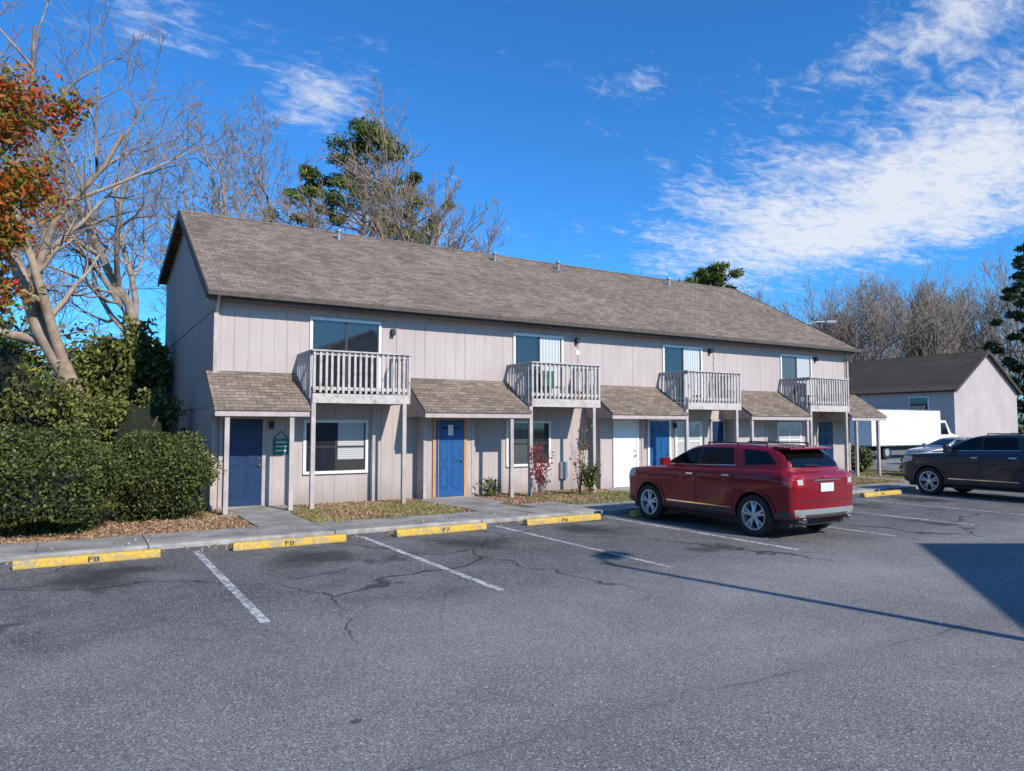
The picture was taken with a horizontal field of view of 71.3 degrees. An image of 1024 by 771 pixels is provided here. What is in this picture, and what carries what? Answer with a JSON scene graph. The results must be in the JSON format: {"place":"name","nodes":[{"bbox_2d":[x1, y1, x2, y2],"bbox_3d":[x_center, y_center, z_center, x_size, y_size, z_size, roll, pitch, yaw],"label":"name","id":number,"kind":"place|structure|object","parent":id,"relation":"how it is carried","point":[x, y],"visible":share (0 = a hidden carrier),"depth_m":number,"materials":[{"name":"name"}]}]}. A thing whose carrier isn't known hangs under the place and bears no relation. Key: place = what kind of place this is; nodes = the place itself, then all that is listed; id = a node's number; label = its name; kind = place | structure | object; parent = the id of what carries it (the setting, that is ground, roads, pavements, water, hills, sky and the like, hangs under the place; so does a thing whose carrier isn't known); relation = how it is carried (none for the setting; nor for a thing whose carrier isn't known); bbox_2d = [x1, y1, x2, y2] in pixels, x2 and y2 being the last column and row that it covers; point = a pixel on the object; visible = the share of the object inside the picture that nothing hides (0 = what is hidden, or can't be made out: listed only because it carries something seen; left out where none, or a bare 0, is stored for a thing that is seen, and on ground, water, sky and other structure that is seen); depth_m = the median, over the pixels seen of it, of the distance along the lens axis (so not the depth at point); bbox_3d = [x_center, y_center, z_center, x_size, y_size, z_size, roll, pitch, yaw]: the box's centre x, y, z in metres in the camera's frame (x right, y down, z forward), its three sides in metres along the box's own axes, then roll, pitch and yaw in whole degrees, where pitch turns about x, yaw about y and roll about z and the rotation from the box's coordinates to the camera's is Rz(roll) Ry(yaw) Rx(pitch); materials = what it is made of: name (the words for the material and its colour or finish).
{"place":"outdoors","nodes":[
{"label":"outdoors","id":0,"kind":"place"},
{"bbox_2d":[0,491,251,543],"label":"mulch bed","id":1,"kind":"object","parent":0,"point":[110,514],"depth_m":13.71,"materials":[{"name":"brown wood"}]},
{"bbox_2d":[9,343,80,383],"bbox_3d":[-17.434,0.219,22.169,7.294,6.015,4.875,2,-4,-31],"label":"evergreen tree","id":2,"kind":"object","parent":1,"relation":"on","point":[37,361],"visible":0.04,"depth_m":23.49,"materials":[{"name":"green plant"}]},
{"bbox_2d":[0,326,108,440],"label":"evergreen tree","id":3,"kind":"object","parent":1,"relation":"on","point":[27,398],"visible":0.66,"depth_m":17.30,"materials":[{"name":"green plant"}]},
{"bbox_2d":[0,420,136,537],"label":"shrub","id":4,"kind":"object","parent":1,"relation":"on","point":[50,481],"visible":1,"depth_m":12.27,"materials":[{"name":"green plant"}]},
{"bbox_2d":[0,52,168,367],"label":"bare tree","id":5,"kind":"object","parent":1,"relation":"on","point":[60,330],"visible":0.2,"depth_m":23.56,"materials":[{"name":"brown plant"}]},
{"bbox_2d":[67,315,173,431],"bbox_3d":[-12.909,0.503,23.762,3.625,5.631,3.947,2,-4,-31],"label":"evergreen tree","id":6,"kind":"object","parent":1,"relation":"on","point":[128,365],"visible":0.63,"depth_m":22.75,"materials":[{"name":"green plant"}]},
{"bbox_2d":[0,0,242,417],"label":"bare tree","id":7,"kind":"object","parent":1,"relation":"on","point":[45,336],"visible":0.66,"depth_m":20.77,"materials":[{"name":"brown plant"}]},
{"bbox_2d":[63,385,186,455],"bbox_3d":[-10.251,1.500,18.982,2.961,3.090,2.996,0,-3,-3],"label":"evergreen tree","id":8,"kind":"object","parent":1,"relation":"on","point":[151,413],"visible":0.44,"depth_m":18.53,"materials":[{"name":"green plant"}]},
{"bbox_2d":[104,428,226,523],"bbox_3d":[-7.360,1.844,14.900,2.616,1.907,2.436,2,-4,-31],"label":"shrub","id":9,"kind":"object","parent":1,"relation":"on","point":[170,477],"visible":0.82,"depth_m":14.29,"materials":[{"name":"green plant"}]},
{"bbox_2d":[350,719,361,722],"bbox_3d":[-1.030,2.222,4.727,0.084,0.001,0.059,2,-4,-31],"label":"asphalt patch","id":10,"kind":"object","parent":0,"point":[356,720],"visible":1,"depth_m":4.74,"materials":[{"name":"grey asphalt"}]},
{"bbox_2d":[0,481,916,554],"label":"sidewalk","id":11,"kind":"structure","parent":0,"point":[18,548],"depth_m":13.18,"materials":[{"name":"concrete"}]},
{"bbox_2d":[0,469,918,561],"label":"kerb","id":12,"kind":"structure","parent":11,"relation":"on","point":[168,545],"depth_m":12.64,"materials":[{"name":"concrete"}]},
{"bbox_2d":[0,487,1023,770],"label":"parking lot","id":13,"kind":"structure","parent":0,"point":[838,647],"depth_m":6.20,"materials":[{"name":"grey asphalt"}]},
{"bbox_2d":[12,548,160,569],"bbox_3d":[-6.051,2.481,10.232,1.820,0.125,0.170,2,-4,-32],"label":"wheel stop","id":14,"kind":"object","parent":13,"relation":"on","point":[44,562],"visible":1,"depth_m":10.14,"materials":[{"name":"yellow paint"}]},
{"bbox_2d":[231,534,345,550],"bbox_3d":[-3.622,2.565,11.702,1.820,0.125,0.170,2,-4,-32],"label":"wheel stop","id":15,"kind":"object","parent":13,"relation":"on","point":[279,543],"visible":1,"depth_m":11.61,"materials":[{"name":"yellow paint"}]},
{"bbox_2d":[394,522,486,536],"bbox_3d":[-1.290,2.648,13.138,1.820,0.125,0.170,2,-4,-31],"label":"wheel stop","id":16,"kind":"object","parent":13,"relation":"on","point":[438,529],"visible":1,"depth_m":13.04,"materials":[{"name":"yellow paint"}]},
{"bbox_2d":[0,472,913,564],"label":"leaf litter","id":17,"kind":"object","parent":13,"relation":"on","point":[501,496],"visible":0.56,"depth_m":14.87,"materials":[{"name":"brown plant"}]},
{"bbox_2d":[523,513,600,525],"bbox_3d":[1.047,2.731,14.566,1.820,0.125,0.170,2,-4,-31],"label":"wheel stop","id":18,"kind":"object","parent":13,"relation":"on","point":[559,519],"visible":1,"depth_m":14.47,"materials":[{"name":"yellow paint"}]},
{"bbox_2d":[194,490,1023,622],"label":"parking lines","id":19,"kind":"object","parent":13,"relation":"on","point":[252,608],"visible":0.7,"depth_m":10.40,"materials":[{"name":"paint"}]},
{"bbox_2d":[630,510,683,516],"bbox_3d":[3.399,2.811,15.970,1.820,0.125,0.170,2,-4,-30],"label":"wheel stop","id":20,"kind":"object","parent":13,"relation":"on","point":[635,513],"visible":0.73,"depth_m":15.55,"materials":[{"name":"yellow paint"}]},
{"bbox_2d":[629,441,852,535],"bbox_3d":[4.387,1.952,14.385,2.120,1.658,4.436,2,-4,-31],"label":"parked suv","id":21,"kind":"object","parent":13,"relation":"on","point":[758,488],"visible":1,"depth_m":12.97,"materials":[{"name":"red paint"}]},
{"bbox_2d":[860,490,901,497],"bbox_3d":[10.444,3.055,20.197,1.820,0.125,0.170,2,-4,-32],"label":"wheel stop","id":22,"kind":"object","parent":13,"relation":"on","point":[881,493],"visible":1,"depth_m":20.09,"materials":[{"name":"yellow paint"}]},
{"bbox_2d":[903,433,1023,494],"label":"parked suv","id":23,"kind":"object","parent":13,"relation":"on","point":[995,462],"visible":1,"depth_m":19.48,"materials":[{"name":"grey paint"}]},
{"bbox_2d":[0,0,1023,425],"label":"sky","id":24,"kind":"structure","parent":0,"point":[787,143],"materials":[{"name":"blue"}]},
{"bbox_2d":[214,475,906,526],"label":"front walk","id":25,"kind":"structure","parent":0,"point":[274,515],"depth_m":16.43,"materials":[{"name":"concrete"}]},
{"bbox_2d":[209,295,856,510],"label":"downspouts","id":26,"kind":"object","parent":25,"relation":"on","point":[213,417],"visible":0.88,"depth_m":16.46,"materials":[{"name":"paint"}]},
{"bbox_2d":[222,403,880,514],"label":"posts","id":27,"kind":"object","parent":25,"relation":"on","point":[808,432],"visible":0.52,"depth_m":18.25,"materials":[{"name":"paint"}]},
{"bbox_2d":[237,471,905,526],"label":"lawn","id":28,"kind":"structure","parent":0,"point":[859,481],"depth_m":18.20,"materials":[{"name":"plant"}]},
{"bbox_2d":[475,477,499,496],"bbox_3d":[-0.596,2.763,19.308,0.731,0.590,0.692,2,-4,-31],"label":"shrub","id":29,"kind":"object","parent":28,"relation":"on","point":[494,488],"visible":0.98,"depth_m":19.30,"materials":[{"name":"green plant"}]},
{"bbox_2d":[528,442,554,496],"bbox_3d":[0.814,2.258,19.138,0.883,1.501,0.485,2,-4,-31],"label":"red shrub","id":30,"kind":"object","parent":28,"relation":"on","point":[540,472],"visible":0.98,"depth_m":19.06,"materials":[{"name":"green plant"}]},
{"bbox_2d":[569,420,592,493],"bbox_3d":[1.904,1.971,19.957,0.675,2.167,0.456,1,-3,-11],"label":"red shrub","id":31,"kind":"object","parent":28,"relation":"on","point":[579,483],"visible":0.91,"depth_m":19.85,"materials":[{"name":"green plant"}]},
{"bbox_2d":[578,458,600,494],"bbox_3d":[2.136,2.503,19.723,0.673,1.080,0.748,2,-4,-31],"label":"shrub","id":32,"kind":"object","parent":28,"relation":"on","point":[589,479],"visible":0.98,"depth_m":19.65,"materials":[{"name":"green plant"}]},
{"bbox_2d":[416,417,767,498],"bbox_3d":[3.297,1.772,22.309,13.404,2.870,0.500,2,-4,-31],"label":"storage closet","id":33,"kind":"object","parent":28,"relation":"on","point":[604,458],"visible":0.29,"depth_m":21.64,"materials":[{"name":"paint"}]},
{"bbox_2d":[432,417,466,498],"bbox_3d":[-1.637,1.912,18.966,1.000,2.165,0.116,2,-4,-31],"label":"door","id":34,"kind":"structure","parent":33,"relation":"attached to","point":[449,457],"depth_m":18.98,"materials":[{"name":"blue paint"}]},
{"bbox_2d":[612,419,638,487],"bbox_3d":[3.546,2.093,22.100,1.020,2.165,0.116,2,-4,-31],"label":"door","id":35,"kind":"structure","parent":33,"relation":"attached to","point":[625,444],"depth_m":22.09,"materials":[{"name":"white paint"}]},
{"bbox_2d":[899,451,924,471],"bbox_3d":[15.864,3.033,27.667,1.820,1.031,1.557,2,-4,-31],"label":"shrub","id":36,"kind":"object","parent":28,"relation":"on","point":[901,467],"visible":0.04,"depth_m":27.74,"materials":[{"name":"green plant"}]},
{"bbox_2d":[850,470,884,473],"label":"side lawn","id":37,"kind":"structure","parent":0,"point":[867,472],"depth_m":29.72,"materials":[{"name":"plant"}]},
{"bbox_2d":[850,445,876,471],"bbox_3d":[14.320,3.119,30.888,1.733,1.244,2.994,2,-4,-31],"label":"shrub","id":38,"kind":"object","parent":37,"relation":"on","point":[865,460],"visible":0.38,"depth_m":29.92,"materials":[{"name":"green plant"}]},
{"bbox_2d":[869,450,905,470],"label":"side road","id":39,"kind":"structure","parent":0,"point":[893,462],"depth_m":40.03,"materials":[{"name":"grey asphalt"}]},
{"bbox_2d":[677,261,744,289],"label":"pine tree","id":40,"kind":"object","parent":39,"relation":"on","point":[714,274],"visible":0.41,"depth_m":54.94,"materials":[{"name":"green plant"}]},
{"bbox_2d":[807,320,836,323],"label":"street lamp","id":41,"kind":"object","parent":39,"relation":"on","point":[830,321],"visible":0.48,"depth_m":44.89,"materials":[{"name":"silver metal"}]},
{"bbox_2d":[850,409,957,458],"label":"box truck","id":42,"kind":"object","parent":39,"relation":"on","point":[901,429],"visible":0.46,"depth_m":43.26,"materials":[{"name":"white paint"}]},
{"bbox_2d":[856,356,1017,437],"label":"walls","id":43,"kind":"structure","parent":39,"relation":"on","point":[982,401],"depth_m":60.62,"materials":[{"name":"paint"}]},
{"bbox_2d":[862,396,928,409],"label":"openings","id":44,"kind":"object","parent":43,"relation":"attached to","point":[919,403],"visible":0.07,"depth_m":60.24,"materials":[{"name":"clear glass"}]},
{"bbox_2d":[848,350,1022,395],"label":"roof","id":45,"kind":"structure","parent":43,"relation":"on","point":[950,372],"depth_m":63.00,"materials":[{"name":"grey"}]},
{"bbox_2d":[905,437,970,454],"bbox_3d":[22.684,3.361,36.750,4.572,1.419,2.120,1,-3,-11],"label":"parked car","id":46,"kind":"object","parent":39,"relation":"on","point":[938,444],"visible":0.27,"depth_m":36.41,"materials":[{"name":"silver metal"}]},
{"bbox_2d":[980,242,1023,418],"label":"pine tree","id":47,"kind":"object","parent":39,"relation":"on","point":[996,347],"visible":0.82,"depth_m":69.57,"materials":[{"name":"green plant"}]},
{"bbox_2d":[932,438,967,451],"bbox_3d":[19.337,2.899,29.362,4.436,1.492,2.120,2,-4,-26],"label":"parked suv","id":48,"kind":"object","parent":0,"point":[948,445],"visible":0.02,"depth_m":29.59,"materials":[{"name":"grey paint"}]},
{"label":"ground","id":49,"kind":"structure","parent":0,"visible":0},
{"bbox_2d":[0,307,50,377],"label":"evergreen tree","id":50,"kind":"object","parent":49,"relation":"on","point":[11,321],"visible":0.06,"depth_m":30.55,"materials":[{"name":"green plant"}]},
{"bbox_2d":[0,57,100,319],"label":"autumn tree","id":51,"kind":"object","parent":49,"relation":"on","point":[14,188],"visible":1,"depth_m":13.01,"materials":[{"name":"orange plant"}]},
{"bbox_2d":[0,28,117,264],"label":"bare tree","id":52,"kind":"object","parent":49,"relation":"on","point":[69,220],"visible":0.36,"depth_m":21.77,"materials":[{"name":"orange plant"}]},
{"bbox_2d":[52,322,164,423],"bbox_3d":[-17.120,0.615,31.530,6.363,6.603,4.963,2,-4,-31],"label":"evergreen tree","id":53,"kind":"object","parent":49,"relation":"on","point":[84,341],"visible":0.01,"depth_m":30.60,"materials":[{"name":"green plant"}]},
{"bbox_2d":[0,52,315,341],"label":"bare tree","id":54,"kind":"object","parent":49,"relation":"on","point":[118,293],"visible":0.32,"depth_m":34.88,"materials":[{"name":"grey plant"}]},
{"bbox_2d":[111,86,329,321],"bbox_3d":[-15.546,-6.882,39.806,16.300,22.403,10.552,-2,-4,27],"label":"bare tree","id":55,"kind":"object","parent":49,"relation":"on","point":[263,186],"visible":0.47,"depth_m":39.91,"materials":[{"name":"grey plant"}]},
{"bbox_2d":[260,162,344,230],"bbox_3d":[-11.710,-4.194,39.981,4.973,16.902,3.680,2,-4,-31],"label":"pine tree","id":56,"kind":"object","parent":49,"relation":"on","point":[334,220],"visible":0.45,"depth_m":39.98,"materials":[{"name":"green plant"}]},
{"bbox_2d":[183,160,476,250],"bbox_3d":[-8.541,-3.473,34.055,11.862,14.864,10.400,-2,-4,33],"label":"bare tree","id":57,"kind":"object","parent":49,"relation":"on","point":[314,213],"visible":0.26,"depth_m":31.42,"materials":[{"name":"brown plant"}]},
{"bbox_2d":[282,116,442,244],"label":"pine tree","id":58,"kind":"object","parent":49,"relation":"on","point":[332,199],"visible":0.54,"depth_m":40.34,"materials":[{"name":"green plant"}]},
{"bbox_2d":[319,72,508,255],"bbox_3d":[-4.596,-4.531,35.147,9.519,17.082,13.500,0,-3,-5],"label":"bare tree","id":59,"kind":"object","parent":49,"relation":"on","point":[438,223],"visible":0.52,"depth_m":31.34,"materials":[{"name":"brown plant"}]},
{"bbox_2d":[378,170,455,233],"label":"pine tree","id":60,"kind":"object","parent":49,"relation":"on","point":[416,177],"visible":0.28,"depth_m":43.33,"materials":[{"name":"green plant"}]},
{"bbox_2d":[164,233,844,508],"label":"walls","id":61,"kind":"structure","parent":49,"relation":"on","point":[251,340],"depth_m":19.96,"materials":[{"name":"paint"}]},
{"bbox_2d":[217,416,266,508],"bbox_3d":[-6.299,1.782,16.696,1.050,2.165,0.116,2,-4,-31],"label":"door","id":62,"kind":"structure","parent":61,"relation":"attached to","point":[247,460],"depth_m":16.75,"materials":[{"name":"blue paint"}]},
{"bbox_2d":[302,420,367,474],"bbox_3d":[-4.403,1.533,17.896,1.650,1.340,0.057,2,-4,-31],"label":"window","id":63,"kind":"structure","parent":61,"relation":"attached to","point":[341,446],"depth_m":17.92,"materials":[{"name":"glass"}]},
{"bbox_2d":[309,316,381,394],"bbox_3d":[-4.210,-0.697,18.141,1.860,1.980,0.057,2,-4,-31],"label":"sliding door","id":64,"kind":"structure","parent":61,"relation":"attached to","point":[343,334],"depth_m":18.15,"materials":[{"name":"white paint"}]},
{"bbox_2d":[168,301,845,509],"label":"trim boards","id":65,"kind":"object","parent":61,"relation":"attached to","point":[218,366],"depth_m":17.00,"materials":[{"name":"paint"}]},
{"bbox_2d":[160,209,855,348],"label":"roof","id":66,"kind":"structure","parent":61,"relation":"on","point":[244,255],"depth_m":22.84,"materials":[{"name":"brown"}]},
{"bbox_2d":[336,229,670,285],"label":"roof vents","id":67,"kind":"object","parent":66,"relation":"on","point":[339,232],"visible":0.88,"depth_m":26.42,"materials":[{"name":"grey metal"}]},
{"bbox_2d":[158,209,861,357],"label":"fascia","id":68,"kind":"structure","parent":61,"relation":"attached to","point":[313,306],"depth_m":20.11,"materials":[{"name":"paint"}]},
{"bbox_2d":[506,421,550,466],"bbox_3d":[0.494,1.693,20.857,1.540,1.320,0.057,2,-4,-31],"label":"window","id":69,"kind":"structure","parent":61,"relation":"attached to","point":[542,433],"depth_m":20.83,"materials":[{"name":"glass"}]},
{"bbox_2d":[513,333,563,398],"bbox_3d":[0.798,-0.522,21.169,1.770,1.980,0.057,2,-4,-31],"label":"sliding door","id":70,"kind":"structure","parent":61,"relation":"attached to","point":[536,348],"depth_m":21.16,"materials":[{"name":"white paint"}]},
{"bbox_2d":[269,329,818,478],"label":"wall fittings","id":71,"kind":"object","parent":61,"relation":"attached to","point":[280,446],"depth_m":17.30,"materials":[{"name":"white paint"}]},
{"bbox_2d":[206,370,886,420],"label":"porch roofs","id":72,"kind":"structure","parent":61,"relation":"attached to","point":[235,393],"depth_m":19.14,"materials":[{"name":"brown"}]},
{"bbox_2d":[298,349,849,412],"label":"balconies","id":73,"kind":"structure","parent":61,"relation":"attached to","point":[401,376],"depth_m":20.02,"materials":[{"name":"paint"}]},
{"bbox_2d":[542,371,835,405],"bbox_3d":[6.534,0.183,23.934,12.745,0.910,0.915,2,-4,-31],"label":"balcony furniture","id":74,"kind":"object","parent":73,"relation":"on","point":[808,396],"visible":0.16,"depth_m":21.20,"materials":[{"name":"wood"}]},
{"bbox_2d":[647,419,671,465],"bbox_3d":[4.864,2.171,23.445,1.030,2.165,0.116,2,-4,-31],"label":"door","id":75,"kind":"structure","parent":61,"relation":"attached to","point":[658,438],"depth_m":23.46,"materials":[{"name":"blue paint"}]},
{"bbox_2d":[662,345,702,402],"bbox_3d":[5.797,-0.348,24.192,1.820,1.980,0.057,2,-4,-31],"label":"sliding door","id":76,"kind":"structure","parent":61,"relation":"attached to","point":[678,358],"depth_m":24.19,"materials":[{"name":"white paint"}]},
{"bbox_2d":[674,422,701,456],"bbox_3d":[5.981,1.885,24.175,1.250,1.320,0.057,2,-4,-31],"label":"window","id":77,"kind":"structure","parent":61,"relation":"attached to","point":[695,434],"depth_m":24.22,"materials":[{"name":"white paint"}]},
{"bbox_2d":[710,419,725,443],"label":"door","id":78,"kind":"structure","parent":61,"relation":"attached to","point":[717,431],"depth_m":24.91,"materials":[{"name":"blue paint"}]},
{"bbox_2d":[776,422,801,444],"bbox_3d":[10.451,2.041,26.877,1.400,1.320,0.057,2,-4,-31],"label":"window","id":79,"kind":"structure","parent":61,"relation":"attached to","point":[788,431],"depth_m":26.90,"materials":[{"name":"clear glass"}]},
{"bbox_2d":[780,354,811,405],"bbox_3d":[10.866,-0.171,27.256,1.830,1.980,0.057,2,-4,-31],"label":"sliding door","id":80,"kind":"structure","parent":61,"relation":"attached to","point":[795,366],"depth_m":27.24,"materials":[{"name":"white paint"}]},
{"bbox_2d":[816,420,834,459],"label":"door","id":81,"kind":"structure","parent":61,"relation":"attached to","point":[824,432],"depth_m":28.02,"materials":[{"name":"blue paint"}]},
{"bbox_2d":[738,248,1023,432],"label":"distant trees","id":82,"kind":"object","parent":49,"relation":"on","point":[923,329],"visible":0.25,"depth_m":88.24,"materials":[{"name":"grey plant"}]}
]}

